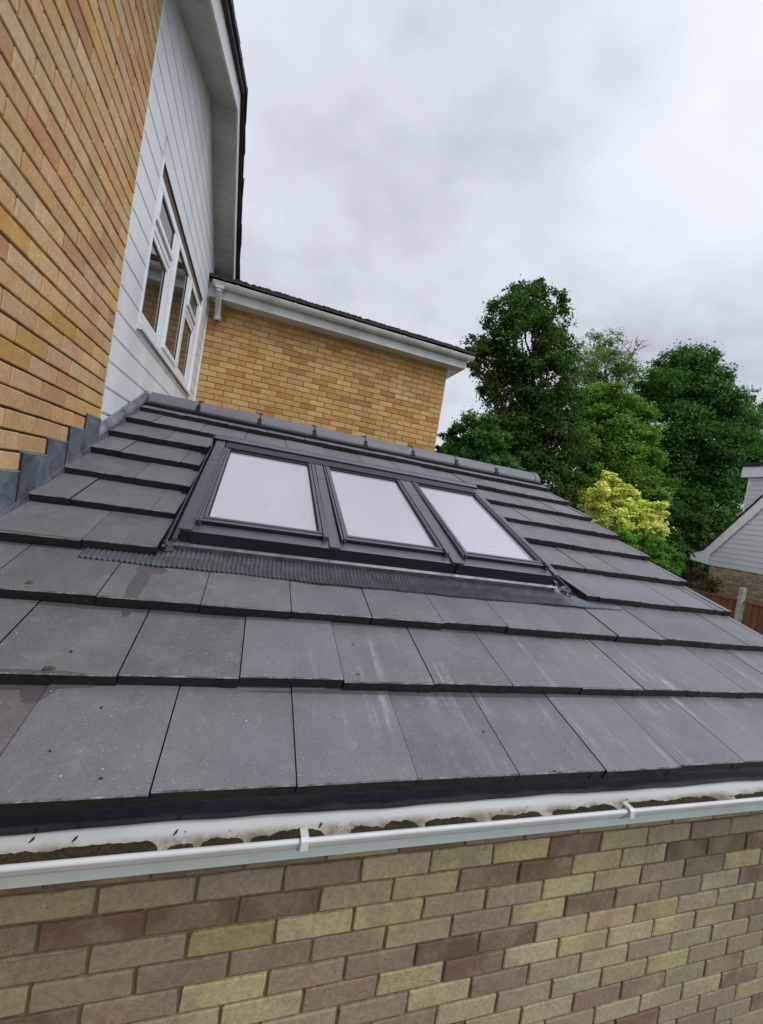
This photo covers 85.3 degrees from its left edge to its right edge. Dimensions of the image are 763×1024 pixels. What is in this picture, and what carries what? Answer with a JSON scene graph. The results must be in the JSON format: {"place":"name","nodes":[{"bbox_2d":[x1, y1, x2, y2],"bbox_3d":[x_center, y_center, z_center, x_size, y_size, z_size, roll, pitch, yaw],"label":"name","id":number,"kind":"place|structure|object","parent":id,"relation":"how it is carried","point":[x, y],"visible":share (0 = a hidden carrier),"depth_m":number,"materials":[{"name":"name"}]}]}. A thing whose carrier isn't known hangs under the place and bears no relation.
{"place":"outdoors","nodes":[
{"label":"outdoors","id":0,"kind":"place"},
{"bbox_2d":[434,430,450,453],"bbox_3d":[3.031,-0.633,22.500,1.984,7.629,1.764,10,1,43],"label":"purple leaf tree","id":1,"kind":"object","parent":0,"point":[443,435],"visible":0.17,"depth_m":22.31,"materials":[{"name":"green plant"}]},
{"bbox_2d":[233,0,762,513],"label":"sky","id":2,"kind":"structure","parent":0,"point":[406,162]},
{"label":"ground","id":3,"kind":"structure","parent":0,"visible":0},
{"bbox_2d":[0,0,475,517],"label":"brick house","id":4,"kind":"structure","parent":3,"relation":"on","point":[125,291],"depth_m":2.52,"materials":[{"name":"yellow brick"}]},
{"bbox_2d":[137,155,203,396],"bbox_3d":[-1.916,-1.891,3.873,0.109,1.167,2.317,9,1,-18],"label":"window","id":5,"kind":"structure","parent":4,"relation":"in","point":[171,307],"depth_m":3.48,"materials":[{"name":"white plastic"}]},
{"bbox_2d":[0,392,762,1023],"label":"extension building","id":6,"kind":"structure","parent":3,"relation":"on","point":[408,824],"depth_m":1.35,"materials":[{"name":"grey tile"}]},
{"bbox_2d":[42,665,55,670],"bbox_3d":[-0.827,0.386,1.029,0.028,0.009,0.012,9,24,-35],"label":"moss clump","id":7,"kind":"object","parent":6,"relation":"on","point":[50,667],"visible":1,"depth_m":1.03,"materials":[{"name":"green plant"}]},
{"bbox_2d":[182,447,334,559],"bbox_3d":[-0.616,-0.081,2.197,0.607,0.185,1.100,9,24,-18],"label":"roof window","id":8,"kind":"structure","parent":6,"relation":"in","point":[252,501],"depth_m":1.91,"materials":[{"name":"clear glass"}]},
{"bbox_2d":[1,551,604,776],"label":"roof grit","id":9,"kind":"object","parent":6,"relation":"on","point":[238,695],"visible":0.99,"depth_m":1.08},
{"bbox_2d":[323,466,456,573],"bbox_3d":[-0.053,0.008,2.378,0.598,0.185,1.100,9,24,-18],"label":"roof window","id":10,"kind":"structure","parent":6,"relation":"in","point":[378,521],"depth_m":2.10,"materials":[{"name":"clear glass"}]},
{"bbox_2d":[411,482,557,584],"bbox_3d":[0.511,0.097,2.559,0.580,0.185,1.100,9,24,-18],"label":"roof window","id":11,"kind":"structure","parent":6,"relation":"in","point":[488,547],"depth_m":2.30,"materials":[{"name":"clear glass"}]},
{"bbox_2d":[440,405,525,469],"bbox_3d":[3.598,-0.203,15.934,3.208,7.174,3.437,9,1,-18],"label":"broadleaf tree","id":12,"kind":"object","parent":3,"relation":"on","point":[474,442],"visible":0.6,"depth_m":15.07,"materials":[{"name":"green plant"}]},
{"bbox_2d":[460,274,606,514],"bbox_3d":[6.674,-3.570,19.122,7.479,14.734,5.246,9,1,0],"label":"oak tree","id":13,"kind":"object","parent":3,"relation":"on","point":[525,414],"visible":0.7,"depth_m":18.02,"materials":[{"name":"green plant"}]},
{"bbox_2d":[568,325,649,401],"bbox_3d":[15.993,-4.756,31.356,6.588,19.656,7.541,10,1,35],"label":"sparse tree","id":14,"kind":"object","parent":3,"relation":"on","point":[620,369],"visible":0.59,"depth_m":30.74,"materials":[{"name":"green plant"}]},
{"bbox_2d":[548,378,690,513],"bbox_3d":[11.377,-1.144,21.128,6.823,11.375,4.652,9,1,-1],"label":"maple tree","id":15,"kind":"object","parent":3,"relation":"on","point":[621,434],"visible":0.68,"depth_m":20.04,"materials":[{"name":"green plant"}]},
{"bbox_2d":[577,470,676,548],"bbox_3d":[7.150,1.427,12.483,2.902,5.190,1.641,9,1,-4],"label":"golden maple","id":16,"kind":"object","parent":3,"relation":"on","point":[645,518],"visible":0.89,"depth_m":12.24,"materials":[{"name":"yellow plant"}]},
{"bbox_2d":[610,529,686,575],"bbox_3d":[7.115,2.298,11.493,2.160,3.490,1.353,9,1,0],"label":"green shrub","id":17,"kind":"object","parent":3,"relation":"on","point":[656,549],"visible":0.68,"depth_m":11.32,"materials":[{"name":"green plant"}]},
{"bbox_2d":[609,485,728,576],"bbox_3d":[14.050,1.606,23.034,12.489,6.756,5.359,9,1,-3],"label":"hedgerow tree","id":18,"kind":"object","parent":3,"relation":"on","point":[677,514],"visible":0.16,"depth_m":22.08,"materials":[{"name":"green plant"}]},
{"bbox_2d":[628,338,762,586],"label":"lime tree","id":19,"kind":"object","parent":3,"relation":"on","point":[682,388],"visible":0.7,"depth_m":23.92,"materials":[{"name":"green plant"}]},
{"bbox_2d":[678,564,723,593],"bbox_3d":[9.390,3.003,12.256,2.385,2.811,1.373,9,1,-18],"label":"russet hedge","id":20,"kind":"object","parent":3,"relation":"on","point":[688,574],"visible":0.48,"depth_m":12.01,"materials":[{"name":"brown plant"}]},
{"bbox_2d":[689,587,762,634],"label":"fence","id":21,"kind":"object","parent":3,"relation":"on","point":[753,617],"visible":0.15,"depth_m":9.62,"materials":[{"name":"wood"}]},
{"bbox_2d":[689,462,762,622],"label":"neighbour house","id":22,"kind":"structure","parent":3,"relation":"on","point":[731,554],"depth_m":11.70,"materials":[{"name":"brick"}]},
{"bbox_2d":[739,388,762,501],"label":"distant tree","id":23,"kind":"object","parent":3,"relation":"on","point":[754,400],"visible":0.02,"depth_m":35.88,"materials":[{"name":"green plant"}]}
]}

